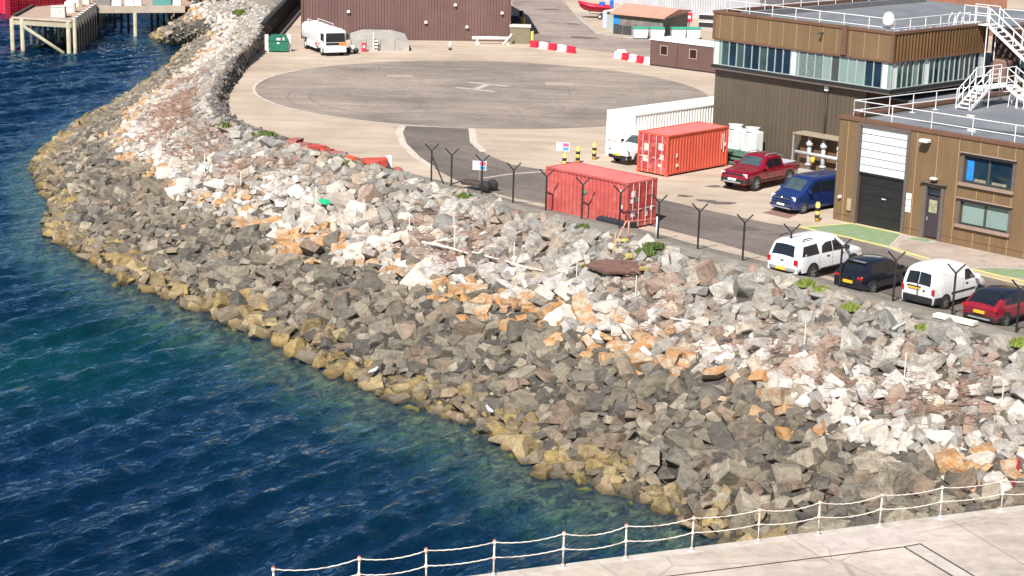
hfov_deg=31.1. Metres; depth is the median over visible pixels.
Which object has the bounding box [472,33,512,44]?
pipe barrier
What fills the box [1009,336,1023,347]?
weed tuft
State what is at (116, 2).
deck tub
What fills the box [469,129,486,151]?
road edge line
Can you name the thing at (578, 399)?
dark boulder
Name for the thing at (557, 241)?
grey boulder
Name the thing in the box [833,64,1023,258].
service building
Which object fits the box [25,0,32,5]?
fish crate
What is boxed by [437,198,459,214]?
grey boulder
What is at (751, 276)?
grey boulder
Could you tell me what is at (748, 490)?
dark boulder
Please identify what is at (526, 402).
dark boulder
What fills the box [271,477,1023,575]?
quay railing
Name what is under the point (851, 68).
window
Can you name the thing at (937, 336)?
grey boulder
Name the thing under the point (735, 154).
equipment platform
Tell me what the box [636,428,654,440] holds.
dark boulder
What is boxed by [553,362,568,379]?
dark boulder
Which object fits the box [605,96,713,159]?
white container
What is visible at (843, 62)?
window
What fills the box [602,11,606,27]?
utility post box
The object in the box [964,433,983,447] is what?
pale boulder
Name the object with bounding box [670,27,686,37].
recycling bin
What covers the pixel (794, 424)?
dark boulder
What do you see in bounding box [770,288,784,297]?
pinkish boulder
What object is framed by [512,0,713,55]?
yard road
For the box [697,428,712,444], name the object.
dark boulder
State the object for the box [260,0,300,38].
retaining wall
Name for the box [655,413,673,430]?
dark boulder
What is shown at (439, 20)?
hangar
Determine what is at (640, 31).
recycling bin
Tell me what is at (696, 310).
grey boulder
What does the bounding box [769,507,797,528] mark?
dark boulder
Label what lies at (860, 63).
window
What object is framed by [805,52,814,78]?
window
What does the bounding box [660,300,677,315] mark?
pale boulder
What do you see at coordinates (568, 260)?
grey boulder
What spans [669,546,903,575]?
quay joint
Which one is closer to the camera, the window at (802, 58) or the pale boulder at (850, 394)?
the pale boulder at (850, 394)
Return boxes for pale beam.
[933,312,977,325]
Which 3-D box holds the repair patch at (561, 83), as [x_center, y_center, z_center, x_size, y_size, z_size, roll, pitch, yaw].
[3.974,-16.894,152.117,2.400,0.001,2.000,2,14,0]
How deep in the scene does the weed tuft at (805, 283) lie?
85.68 m
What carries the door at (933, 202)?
in the service building at (949, 170)
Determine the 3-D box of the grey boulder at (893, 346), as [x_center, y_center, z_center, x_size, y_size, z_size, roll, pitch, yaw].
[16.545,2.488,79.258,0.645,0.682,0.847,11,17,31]
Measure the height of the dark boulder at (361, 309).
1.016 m
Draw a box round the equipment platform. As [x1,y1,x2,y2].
[727,148,782,163]
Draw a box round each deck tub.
[93,0,110,5]
[111,0,121,5]
[125,0,133,4]
[134,0,141,4]
[152,0,171,4]
[172,0,180,4]
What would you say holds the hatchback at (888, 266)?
on the road at (450, 140)
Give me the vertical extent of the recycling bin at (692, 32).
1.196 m
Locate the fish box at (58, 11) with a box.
[50,5,66,17]
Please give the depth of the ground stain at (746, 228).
100.16 m
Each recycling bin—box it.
[632,26,648,38]
[649,26,664,37]
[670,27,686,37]
[685,27,700,38]
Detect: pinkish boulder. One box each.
[357,184,382,203]
[645,271,683,295]
[695,257,717,284]
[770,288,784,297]
[775,356,798,376]
[808,351,824,364]
[885,382,908,403]
[901,343,918,360]
[910,397,923,413]
[955,385,970,395]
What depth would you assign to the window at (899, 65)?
112.24 m
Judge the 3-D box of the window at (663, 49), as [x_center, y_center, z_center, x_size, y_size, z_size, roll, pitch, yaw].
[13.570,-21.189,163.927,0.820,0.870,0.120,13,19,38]
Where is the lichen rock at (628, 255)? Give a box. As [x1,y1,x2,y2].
[625,253,632,258]
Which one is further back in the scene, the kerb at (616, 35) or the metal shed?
the metal shed
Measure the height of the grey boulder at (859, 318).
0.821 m
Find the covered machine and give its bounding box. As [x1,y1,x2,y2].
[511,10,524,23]
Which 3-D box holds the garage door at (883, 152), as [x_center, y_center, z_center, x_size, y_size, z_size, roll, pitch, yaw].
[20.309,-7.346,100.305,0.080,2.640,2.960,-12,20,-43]
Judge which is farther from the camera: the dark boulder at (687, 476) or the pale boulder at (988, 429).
the dark boulder at (687, 476)
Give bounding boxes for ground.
[228,0,1023,295]
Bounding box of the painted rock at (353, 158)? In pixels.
[346,155,356,160]
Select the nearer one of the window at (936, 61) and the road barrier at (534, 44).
the window at (936, 61)
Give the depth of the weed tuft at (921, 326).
79.84 m
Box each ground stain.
[570,36,595,38]
[696,199,714,201]
[708,201,735,204]
[727,226,760,230]
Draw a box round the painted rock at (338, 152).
[330,150,347,154]
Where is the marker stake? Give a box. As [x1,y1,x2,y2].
[1001,379,1004,406]
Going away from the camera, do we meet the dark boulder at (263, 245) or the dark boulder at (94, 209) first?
the dark boulder at (263, 245)
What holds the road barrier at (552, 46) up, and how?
on the ground
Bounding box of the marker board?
[386,155,391,168]
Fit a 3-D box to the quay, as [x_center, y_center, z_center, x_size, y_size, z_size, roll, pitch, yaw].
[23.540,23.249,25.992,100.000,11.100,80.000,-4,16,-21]
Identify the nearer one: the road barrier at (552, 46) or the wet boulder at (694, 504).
the wet boulder at (694, 504)
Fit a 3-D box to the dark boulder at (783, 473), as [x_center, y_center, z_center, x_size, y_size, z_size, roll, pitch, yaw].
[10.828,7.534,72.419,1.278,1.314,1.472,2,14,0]
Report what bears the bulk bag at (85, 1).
on the pier
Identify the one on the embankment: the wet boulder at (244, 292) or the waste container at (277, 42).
the wet boulder at (244, 292)
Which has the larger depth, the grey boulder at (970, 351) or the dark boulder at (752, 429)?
the grey boulder at (970, 351)
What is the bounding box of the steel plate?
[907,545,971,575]
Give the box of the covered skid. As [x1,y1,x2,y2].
[596,215,636,227]
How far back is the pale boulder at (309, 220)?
105.83 m
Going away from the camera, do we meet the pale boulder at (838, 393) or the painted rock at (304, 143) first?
the pale boulder at (838, 393)
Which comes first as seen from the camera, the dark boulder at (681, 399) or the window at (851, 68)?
the dark boulder at (681, 399)
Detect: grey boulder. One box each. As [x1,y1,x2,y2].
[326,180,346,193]
[341,165,358,175]
[377,205,396,226]
[433,214,458,231]
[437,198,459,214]
[491,236,508,248]
[497,213,512,223]
[532,214,564,230]
[543,260,555,270]
[545,236,565,252]
[554,251,582,269]
[571,266,595,285]
[583,228,602,239]
[677,266,695,277]
[684,300,707,320]
[685,286,709,296]
[686,270,699,284]
[710,320,726,328]
[720,315,737,324]
[733,276,756,297]
[734,273,756,280]
[751,283,773,304]
[796,336,820,345]
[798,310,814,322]
[808,292,825,299]
[809,322,828,332]
[828,289,853,304]
[840,326,862,353]
[850,311,878,326]
[858,325,883,343]
[872,350,895,359]
[878,308,897,331]
[887,337,904,350]
[893,360,916,368]
[906,351,922,365]
[915,337,936,353]
[915,365,939,384]
[920,321,938,336]
[921,355,945,370]
[927,328,951,344]
[938,322,960,331]
[944,325,969,340]
[955,344,979,361]
[976,375,992,394]
[988,333,1011,351]
[995,369,1023,382]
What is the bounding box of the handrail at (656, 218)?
[612,217,657,252]
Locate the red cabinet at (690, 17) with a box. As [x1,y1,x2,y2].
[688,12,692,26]
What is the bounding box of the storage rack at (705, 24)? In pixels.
[698,13,712,29]
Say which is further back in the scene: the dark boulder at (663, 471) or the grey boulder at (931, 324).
the grey boulder at (931, 324)
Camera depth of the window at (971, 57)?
117.67 m
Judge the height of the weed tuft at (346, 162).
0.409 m
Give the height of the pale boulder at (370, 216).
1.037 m
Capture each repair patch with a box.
[386,75,412,76]
[545,82,574,85]
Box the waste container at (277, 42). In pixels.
[268,34,288,50]
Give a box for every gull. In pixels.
[369,367,378,374]
[485,405,494,413]
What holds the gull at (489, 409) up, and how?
on the rock armour
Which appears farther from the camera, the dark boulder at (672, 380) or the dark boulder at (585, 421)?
the dark boulder at (672, 380)
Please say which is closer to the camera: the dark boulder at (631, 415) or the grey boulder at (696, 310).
the dark boulder at (631, 415)
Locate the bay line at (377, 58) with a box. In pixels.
[350,53,425,58]
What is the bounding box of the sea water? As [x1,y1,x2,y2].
[0,13,718,575]
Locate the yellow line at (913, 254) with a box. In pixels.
[795,226,1023,281]
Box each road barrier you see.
[529,40,538,47]
[538,42,547,48]
[547,43,557,50]
[557,44,565,51]
[566,46,576,52]
[613,51,622,58]
[621,53,629,60]
[628,54,636,61]
[635,55,644,63]
[643,57,649,64]
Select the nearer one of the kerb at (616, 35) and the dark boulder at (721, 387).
the dark boulder at (721, 387)
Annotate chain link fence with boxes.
[425,143,1023,334]
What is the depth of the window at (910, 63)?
113.01 m
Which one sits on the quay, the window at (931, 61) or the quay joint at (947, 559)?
the quay joint at (947, 559)
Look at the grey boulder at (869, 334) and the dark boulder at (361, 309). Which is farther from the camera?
the dark boulder at (361, 309)
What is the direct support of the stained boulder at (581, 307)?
on the embankment
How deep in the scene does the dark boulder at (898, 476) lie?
70.04 m
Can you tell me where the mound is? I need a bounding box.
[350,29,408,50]
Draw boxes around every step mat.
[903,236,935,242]
[908,237,931,241]
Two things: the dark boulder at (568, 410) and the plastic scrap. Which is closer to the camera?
the dark boulder at (568, 410)
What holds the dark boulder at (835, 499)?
on the embankment
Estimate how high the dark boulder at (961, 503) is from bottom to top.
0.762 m
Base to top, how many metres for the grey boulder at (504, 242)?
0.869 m
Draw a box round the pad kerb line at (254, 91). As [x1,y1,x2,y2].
[252,70,436,126]
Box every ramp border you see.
[806,223,850,226]
[851,223,900,233]
[888,234,902,246]
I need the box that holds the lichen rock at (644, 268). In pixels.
[639,266,649,270]
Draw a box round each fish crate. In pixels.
[5,1,17,6]
[5,7,17,12]
[5,12,16,17]
[17,1,24,6]
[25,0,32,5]
[33,0,39,4]
[40,0,47,4]
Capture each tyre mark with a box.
[287,91,380,118]
[309,92,381,114]
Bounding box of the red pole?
[1013,458,1019,485]
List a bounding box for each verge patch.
[972,267,1023,268]
[979,268,1023,277]
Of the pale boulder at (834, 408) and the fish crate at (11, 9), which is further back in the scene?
the fish crate at (11, 9)
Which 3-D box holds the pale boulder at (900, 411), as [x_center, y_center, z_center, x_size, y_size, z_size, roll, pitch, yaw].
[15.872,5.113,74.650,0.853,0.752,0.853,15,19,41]
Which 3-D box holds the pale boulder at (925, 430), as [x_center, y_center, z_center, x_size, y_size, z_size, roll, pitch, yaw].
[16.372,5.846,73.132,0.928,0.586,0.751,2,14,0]
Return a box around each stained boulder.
[285,241,303,254]
[466,282,487,293]
[497,318,515,330]
[517,291,537,306]
[536,305,556,318]
[571,291,595,322]
[606,339,631,351]
[629,351,653,367]
[630,329,650,340]
[652,354,667,366]
[665,345,685,366]
[699,365,727,379]
[748,369,768,383]
[755,386,793,406]
[774,426,791,439]
[779,395,795,406]
[933,448,965,473]
[1000,458,1017,472]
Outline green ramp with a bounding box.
[805,224,899,246]
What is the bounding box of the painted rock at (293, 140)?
[287,137,303,143]
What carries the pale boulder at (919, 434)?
on the embankment
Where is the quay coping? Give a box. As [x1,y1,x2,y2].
[472,505,1023,575]
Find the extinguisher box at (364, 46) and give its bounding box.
[362,43,366,50]
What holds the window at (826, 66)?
in the control building at (783, 72)
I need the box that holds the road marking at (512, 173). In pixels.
[483,171,545,177]
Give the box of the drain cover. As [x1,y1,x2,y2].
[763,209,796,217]
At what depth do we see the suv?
89.38 m
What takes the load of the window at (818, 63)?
in the control building at (783, 72)
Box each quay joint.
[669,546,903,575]
[904,547,952,575]
[920,543,973,575]
[945,516,1022,563]
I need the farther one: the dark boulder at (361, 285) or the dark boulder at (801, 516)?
the dark boulder at (361, 285)
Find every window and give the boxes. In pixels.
[660,45,667,55]
[689,49,696,59]
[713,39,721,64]
[720,40,728,65]
[728,41,736,66]
[735,42,743,67]
[743,43,751,68]
[750,44,759,69]
[758,45,766,71]
[766,46,774,72]
[774,48,782,73]
[781,49,790,74]
[789,50,798,75]
[797,51,806,76]
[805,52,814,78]
[813,53,822,79]
[821,54,830,80]
[830,55,839,81]
[838,56,847,82]
[846,57,856,84]
[855,59,864,85]
[863,60,873,86]
[872,61,881,88]
[880,62,891,89]
[889,63,896,89]
[895,62,902,88]
[900,62,907,87]
[906,61,912,87]
[911,60,918,86]
[917,60,923,85]
[922,59,928,84]
[927,58,934,84]
[928,187,940,195]
[932,58,938,83]
[937,57,943,82]
[942,56,949,82]
[947,56,954,81]
[953,55,959,80]
[954,197,1012,237]
[957,54,964,79]
[957,151,1016,194]
[962,54,969,79]
[967,53,974,78]
[968,290,1001,306]
[972,53,978,77]
[977,52,983,77]
[1011,293,1020,303]
[1018,55,1023,79]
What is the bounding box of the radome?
[882,12,894,30]
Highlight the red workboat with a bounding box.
[0,0,4,13]
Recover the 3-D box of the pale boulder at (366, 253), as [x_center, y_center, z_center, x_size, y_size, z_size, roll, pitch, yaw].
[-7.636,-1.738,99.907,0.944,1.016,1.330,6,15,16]
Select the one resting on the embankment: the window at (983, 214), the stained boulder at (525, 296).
the stained boulder at (525, 296)
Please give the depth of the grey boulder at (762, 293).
85.64 m
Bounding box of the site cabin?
[650,36,717,72]
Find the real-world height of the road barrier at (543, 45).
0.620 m
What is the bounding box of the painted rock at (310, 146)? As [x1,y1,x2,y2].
[308,144,327,149]
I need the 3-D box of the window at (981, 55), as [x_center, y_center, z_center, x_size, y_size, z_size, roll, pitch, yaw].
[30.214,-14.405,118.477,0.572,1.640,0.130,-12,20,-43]
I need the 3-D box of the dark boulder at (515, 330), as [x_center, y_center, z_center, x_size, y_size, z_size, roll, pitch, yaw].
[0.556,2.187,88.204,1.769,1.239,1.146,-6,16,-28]
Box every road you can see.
[403,126,1023,328]
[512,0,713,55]
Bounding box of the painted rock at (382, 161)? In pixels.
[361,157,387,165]
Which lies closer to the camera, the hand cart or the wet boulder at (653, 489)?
the wet boulder at (653, 489)
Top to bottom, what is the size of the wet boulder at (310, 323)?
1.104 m
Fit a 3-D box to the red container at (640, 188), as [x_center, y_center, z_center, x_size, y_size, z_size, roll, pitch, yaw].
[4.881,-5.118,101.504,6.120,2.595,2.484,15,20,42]
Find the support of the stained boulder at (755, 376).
on the embankment
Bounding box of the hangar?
[301,0,510,41]
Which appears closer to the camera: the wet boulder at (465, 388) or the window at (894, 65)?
the wet boulder at (465, 388)
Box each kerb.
[575,16,598,33]
[597,33,634,38]
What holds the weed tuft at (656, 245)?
on the embankment
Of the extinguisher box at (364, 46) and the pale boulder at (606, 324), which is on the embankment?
the pale boulder at (606, 324)
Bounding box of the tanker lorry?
[302,18,348,54]
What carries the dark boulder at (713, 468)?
on the embankment
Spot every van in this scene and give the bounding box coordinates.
[609,132,637,164]
[770,169,835,213]
[901,258,984,309]
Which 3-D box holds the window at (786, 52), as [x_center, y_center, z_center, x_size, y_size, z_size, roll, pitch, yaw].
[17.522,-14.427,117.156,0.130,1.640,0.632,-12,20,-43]
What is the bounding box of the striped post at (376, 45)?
[373,33,377,50]
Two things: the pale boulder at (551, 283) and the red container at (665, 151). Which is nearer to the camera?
the pale boulder at (551, 283)
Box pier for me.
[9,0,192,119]
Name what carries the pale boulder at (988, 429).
on the embankment
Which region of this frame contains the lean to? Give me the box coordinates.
[604,8,615,29]
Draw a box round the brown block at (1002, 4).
[926,0,1006,35]
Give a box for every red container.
[545,162,657,225]
[636,121,728,176]
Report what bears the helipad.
on the ground
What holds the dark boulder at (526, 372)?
on the embankment
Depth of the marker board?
113.47 m
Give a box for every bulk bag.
[64,0,75,12]
[73,0,81,6]
[82,0,89,3]
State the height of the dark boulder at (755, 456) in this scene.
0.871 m
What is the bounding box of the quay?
[520,510,1023,575]
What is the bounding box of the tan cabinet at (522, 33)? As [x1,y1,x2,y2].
[509,24,533,43]
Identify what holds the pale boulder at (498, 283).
on the embankment
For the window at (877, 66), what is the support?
in the control building at (783, 72)
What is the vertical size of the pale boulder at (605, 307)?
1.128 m
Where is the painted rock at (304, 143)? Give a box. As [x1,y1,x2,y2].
[298,142,308,146]
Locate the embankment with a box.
[0,0,1023,575]
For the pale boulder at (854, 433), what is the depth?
73.68 m
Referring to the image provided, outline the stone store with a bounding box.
[610,3,691,36]
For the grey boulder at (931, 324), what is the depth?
79.75 m
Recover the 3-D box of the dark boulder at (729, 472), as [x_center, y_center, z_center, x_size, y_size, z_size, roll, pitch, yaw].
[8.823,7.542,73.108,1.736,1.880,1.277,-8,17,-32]
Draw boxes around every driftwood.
[421,241,468,253]
[478,253,543,270]
[883,373,914,380]
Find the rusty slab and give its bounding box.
[586,259,645,273]
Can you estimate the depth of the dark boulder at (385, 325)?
91.35 m
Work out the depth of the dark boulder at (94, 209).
116.63 m
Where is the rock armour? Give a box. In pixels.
[4,0,1023,552]
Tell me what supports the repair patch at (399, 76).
on the helipad
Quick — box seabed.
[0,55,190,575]
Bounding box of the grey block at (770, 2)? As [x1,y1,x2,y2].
[760,0,823,5]
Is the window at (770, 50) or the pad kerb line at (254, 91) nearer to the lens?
the window at (770, 50)
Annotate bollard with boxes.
[562,153,566,163]
[576,146,579,161]
[592,142,596,159]
[814,202,819,221]
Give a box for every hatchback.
[834,254,907,292]
[962,284,1023,325]
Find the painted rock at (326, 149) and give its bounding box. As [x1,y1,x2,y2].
[319,148,334,151]
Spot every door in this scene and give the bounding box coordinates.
[607,112,620,151]
[613,24,621,33]
[620,114,632,142]
[623,25,631,34]
[628,183,641,225]
[639,133,653,171]
[641,181,654,224]
[652,135,666,172]
[857,173,903,231]
[860,126,907,180]
[924,195,939,237]
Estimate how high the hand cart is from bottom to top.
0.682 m
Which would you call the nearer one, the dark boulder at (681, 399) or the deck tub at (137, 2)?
the dark boulder at (681, 399)
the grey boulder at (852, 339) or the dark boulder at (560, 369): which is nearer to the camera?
the grey boulder at (852, 339)
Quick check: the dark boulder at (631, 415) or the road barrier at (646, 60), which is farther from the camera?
the road barrier at (646, 60)
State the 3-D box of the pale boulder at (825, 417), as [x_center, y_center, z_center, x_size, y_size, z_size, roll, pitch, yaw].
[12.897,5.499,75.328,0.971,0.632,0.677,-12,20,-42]
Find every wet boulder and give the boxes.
[113,252,134,265]
[150,271,166,289]
[213,293,229,308]
[239,288,251,298]
[247,310,263,324]
[277,324,295,336]
[300,317,324,333]
[389,378,413,393]
[411,379,430,394]
[450,399,464,413]
[457,381,472,396]
[504,403,521,415]
[563,460,584,473]
[570,437,591,451]
[576,444,601,461]
[584,459,607,470]
[586,463,610,475]
[595,465,619,476]
[644,484,663,495]
[663,480,683,504]
[686,497,703,516]
[712,499,726,511]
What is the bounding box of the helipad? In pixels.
[255,61,708,128]
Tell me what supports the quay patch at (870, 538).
on the quay
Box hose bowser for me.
[346,45,358,52]
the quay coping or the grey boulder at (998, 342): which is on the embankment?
the grey boulder at (998, 342)
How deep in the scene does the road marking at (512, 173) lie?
113.36 m
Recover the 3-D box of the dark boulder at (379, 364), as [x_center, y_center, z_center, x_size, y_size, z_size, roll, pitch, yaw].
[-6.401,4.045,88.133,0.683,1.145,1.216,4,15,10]
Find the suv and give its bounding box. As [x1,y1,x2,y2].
[767,230,861,276]
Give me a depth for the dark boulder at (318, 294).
96.86 m
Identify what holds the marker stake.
on the embankment
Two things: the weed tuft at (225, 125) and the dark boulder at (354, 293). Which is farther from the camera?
the weed tuft at (225, 125)
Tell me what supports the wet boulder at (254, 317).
on the embankment
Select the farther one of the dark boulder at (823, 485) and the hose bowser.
the hose bowser
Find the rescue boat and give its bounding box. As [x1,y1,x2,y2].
[575,0,613,18]
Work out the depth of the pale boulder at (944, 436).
72.08 m
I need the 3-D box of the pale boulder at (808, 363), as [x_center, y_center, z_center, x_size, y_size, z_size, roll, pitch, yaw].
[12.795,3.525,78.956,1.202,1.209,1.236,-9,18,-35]
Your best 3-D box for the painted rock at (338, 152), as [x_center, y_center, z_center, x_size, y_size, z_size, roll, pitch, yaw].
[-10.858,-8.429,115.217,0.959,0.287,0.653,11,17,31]
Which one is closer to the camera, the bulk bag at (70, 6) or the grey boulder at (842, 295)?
the grey boulder at (842, 295)
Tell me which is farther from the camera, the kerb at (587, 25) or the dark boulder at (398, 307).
the kerb at (587, 25)
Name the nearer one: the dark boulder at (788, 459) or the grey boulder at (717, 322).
the dark boulder at (788, 459)
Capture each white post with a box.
[265,34,268,51]
[287,34,290,51]
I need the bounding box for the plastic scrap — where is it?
[318,199,329,204]
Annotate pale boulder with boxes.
[203,179,227,191]
[298,216,315,225]
[313,210,329,224]
[320,193,333,207]
[333,191,354,211]
[346,200,365,211]
[361,248,378,258]
[362,208,379,224]
[377,251,395,262]
[386,229,408,242]
[398,232,420,245]
[399,266,428,289]
[423,251,439,258]
[423,261,441,273]
[492,278,513,289]
[494,262,510,273]
[534,283,554,300]
[542,272,568,290]
[544,303,576,325]
[592,299,624,314]
[596,317,619,331]
[614,305,629,317]
[651,337,673,355]
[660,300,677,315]
[698,339,722,354]
[735,320,762,334]
[744,337,771,351]
[750,348,769,362]
[764,369,786,387]
[767,369,774,378]
[790,354,820,377]
[790,392,797,398]
[800,374,816,383]
[815,412,832,425]
[818,382,836,401]
[825,402,852,415]
[828,387,849,398]
[842,425,863,442]
[847,386,860,401]
[855,383,876,407]
[856,379,876,391]
[860,419,883,427]
[863,425,888,442]
[870,432,887,446]
[872,388,887,398]
[881,369,909,391]
[884,401,901,413]
[884,437,898,451]
[891,408,911,416]
[897,431,913,443]
[911,427,931,445]
[919,444,933,461]
[922,428,933,433]
[925,430,955,448]
[927,413,945,430]
[928,441,947,453]
[950,425,963,445]
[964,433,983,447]
[965,451,995,464]
[980,421,1002,437]
[982,471,1012,491]
[992,439,1018,451]
[1002,424,1023,441]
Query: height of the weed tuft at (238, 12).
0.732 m
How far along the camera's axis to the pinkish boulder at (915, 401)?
74.39 m
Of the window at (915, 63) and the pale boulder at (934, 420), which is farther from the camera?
the window at (915, 63)
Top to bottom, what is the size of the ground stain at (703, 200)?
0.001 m
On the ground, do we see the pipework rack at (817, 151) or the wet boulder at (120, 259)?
the pipework rack at (817, 151)
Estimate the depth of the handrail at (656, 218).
94.53 m
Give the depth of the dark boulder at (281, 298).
97.64 m
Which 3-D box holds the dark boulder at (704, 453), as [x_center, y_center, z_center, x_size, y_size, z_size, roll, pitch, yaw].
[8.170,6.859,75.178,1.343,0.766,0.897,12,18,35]
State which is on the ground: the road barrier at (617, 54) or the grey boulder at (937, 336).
the road barrier at (617, 54)
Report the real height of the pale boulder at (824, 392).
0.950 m
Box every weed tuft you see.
[217,122,238,127]
[232,8,244,14]
[250,130,276,135]
[343,159,357,165]
[456,192,474,198]
[577,223,589,228]
[634,247,655,255]
[642,241,665,248]
[796,277,816,287]
[813,284,831,291]
[840,301,860,311]
[914,322,926,331]
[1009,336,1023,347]
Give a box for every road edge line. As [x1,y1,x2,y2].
[396,126,435,167]
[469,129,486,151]
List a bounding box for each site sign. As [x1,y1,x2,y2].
[473,161,486,179]
[556,142,569,153]
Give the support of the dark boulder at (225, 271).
on the embankment
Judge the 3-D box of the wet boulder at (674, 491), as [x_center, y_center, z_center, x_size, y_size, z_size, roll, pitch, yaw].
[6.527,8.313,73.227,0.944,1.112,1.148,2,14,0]
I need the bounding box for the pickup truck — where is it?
[721,149,797,190]
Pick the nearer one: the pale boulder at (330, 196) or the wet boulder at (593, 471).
the wet boulder at (593, 471)
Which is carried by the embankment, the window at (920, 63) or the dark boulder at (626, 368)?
the dark boulder at (626, 368)
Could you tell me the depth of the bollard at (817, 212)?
102.34 m
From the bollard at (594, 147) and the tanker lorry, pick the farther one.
the tanker lorry
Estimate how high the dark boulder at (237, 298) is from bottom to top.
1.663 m
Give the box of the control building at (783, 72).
[711,0,1023,167]
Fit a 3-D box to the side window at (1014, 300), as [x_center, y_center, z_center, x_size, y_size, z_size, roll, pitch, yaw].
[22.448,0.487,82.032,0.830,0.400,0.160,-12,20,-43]
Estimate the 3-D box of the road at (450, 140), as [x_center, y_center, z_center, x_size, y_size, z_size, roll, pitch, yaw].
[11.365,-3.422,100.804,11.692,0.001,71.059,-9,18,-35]
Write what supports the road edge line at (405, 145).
on the road at (450, 140)
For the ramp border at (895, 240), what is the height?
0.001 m
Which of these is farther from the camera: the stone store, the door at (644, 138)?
the stone store
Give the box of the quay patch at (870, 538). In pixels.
[811,526,926,551]
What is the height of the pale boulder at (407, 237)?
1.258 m
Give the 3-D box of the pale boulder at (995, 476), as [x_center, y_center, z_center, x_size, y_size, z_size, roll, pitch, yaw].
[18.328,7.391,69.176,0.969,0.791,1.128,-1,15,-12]
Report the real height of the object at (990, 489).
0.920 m
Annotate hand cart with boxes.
[452,179,497,192]
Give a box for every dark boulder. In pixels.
[87,205,102,216]
[104,242,119,252]
[208,258,237,270]
[214,265,239,281]
[229,291,247,306]
[239,224,259,237]
[249,253,268,266]
[254,267,276,277]
[257,240,272,249]
[262,307,278,320]
[266,289,290,306]
[274,252,298,268]
[299,238,324,255]
[312,264,337,283]
[313,289,323,298]
[333,289,359,300]
[333,291,350,316]
[348,301,372,316]
[352,275,381,293]
[353,339,370,355]
[361,270,379,276]
[368,316,393,336]
[368,331,390,347]
[371,359,384,376]
[374,295,400,312]
[374,349,404,365]
[384,301,404,317]
[395,321,415,340]
[402,342,421,361]
[405,361,427,373]
[424,304,456,322]
[435,357,451,373]
[452,322,481,337]
[454,360,474,372]
[457,334,485,348]
[481,324,499,337]
[481,398,503,413]
[497,380,505,388]
[504,377,523,391]
[506,320,537,342]
[508,365,536,378]
[513,392,538,412]
[522,329,545,351]
[526,350,540,367]
[531,358,544,366]
[534,365,554,382]
[536,345,561,360]
[540,325,562,339]
[541,439,559,450]
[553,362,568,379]
[553,386,571,403]
[555,399,580,424]
[558,357,578,367]
[561,328,578,346]
[566,392,590,407]
[568,348,587,357]
[575,368,601,384]
[579,416,599,428]
[585,389,605,411]
[600,433,626,448]
[612,401,629,419]
[614,353,637,380]
[625,410,643,420]
[627,378,640,391]
[635,446,660,473]
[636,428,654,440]
[637,370,670,396]
[646,368,668,376]
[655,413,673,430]
[657,466,672,483]
[664,375,680,391]
[664,428,694,452]
[664,446,693,468]
[669,393,688,408]
[676,461,699,490]
[678,389,699,399]
[684,418,705,430]
[694,446,724,463]
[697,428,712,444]
[708,421,734,450]
[709,463,721,478]
[713,385,725,394]
[713,458,749,485]
[720,409,734,425]
[728,513,754,530]
[732,402,750,416]
[732,485,752,498]
[734,436,759,450]
[735,422,768,436]
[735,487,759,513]
[736,414,756,422]
[738,478,758,486]
[745,387,760,404]
[745,446,764,464]
[745,480,763,495]
[752,469,771,484]
[756,494,771,505]
[759,481,773,497]
[762,430,778,443]
[763,357,788,365]
[763,426,776,436]
[766,450,784,462]
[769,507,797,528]
[771,464,801,484]
[783,455,793,463]
[789,419,805,430]
[790,447,813,467]
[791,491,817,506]
[793,442,810,450]
[794,512,812,525]
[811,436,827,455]
[816,478,831,492]
[816,513,832,520]
[818,460,843,477]
[827,495,840,511]
[829,505,847,519]
[839,495,854,512]
[840,483,862,495]
[851,450,885,474]
[856,488,884,502]
[865,504,897,519]
[869,402,883,417]
[873,461,919,493]
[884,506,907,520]
[887,495,905,505]
[902,455,916,468]
[908,475,935,497]
[917,449,940,478]
[926,493,955,510]
[947,466,976,493]
[954,495,972,505]
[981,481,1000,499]
[1002,496,1014,507]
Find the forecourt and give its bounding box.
[897,234,1023,280]
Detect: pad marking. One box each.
[455,87,494,91]
[468,82,507,86]
[473,84,488,88]
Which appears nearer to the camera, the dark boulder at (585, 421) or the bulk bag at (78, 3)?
the dark boulder at (585, 421)
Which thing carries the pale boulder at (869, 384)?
on the embankment
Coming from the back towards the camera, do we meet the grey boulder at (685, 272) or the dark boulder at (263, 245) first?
the dark boulder at (263, 245)
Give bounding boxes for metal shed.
[605,0,759,20]
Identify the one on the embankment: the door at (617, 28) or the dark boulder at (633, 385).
the dark boulder at (633, 385)
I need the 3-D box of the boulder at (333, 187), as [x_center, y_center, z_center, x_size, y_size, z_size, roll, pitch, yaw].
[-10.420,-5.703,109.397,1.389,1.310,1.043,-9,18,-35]
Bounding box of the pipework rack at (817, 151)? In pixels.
[791,130,838,172]
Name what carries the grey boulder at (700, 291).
on the embankment
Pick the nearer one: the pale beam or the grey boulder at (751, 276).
the pale beam

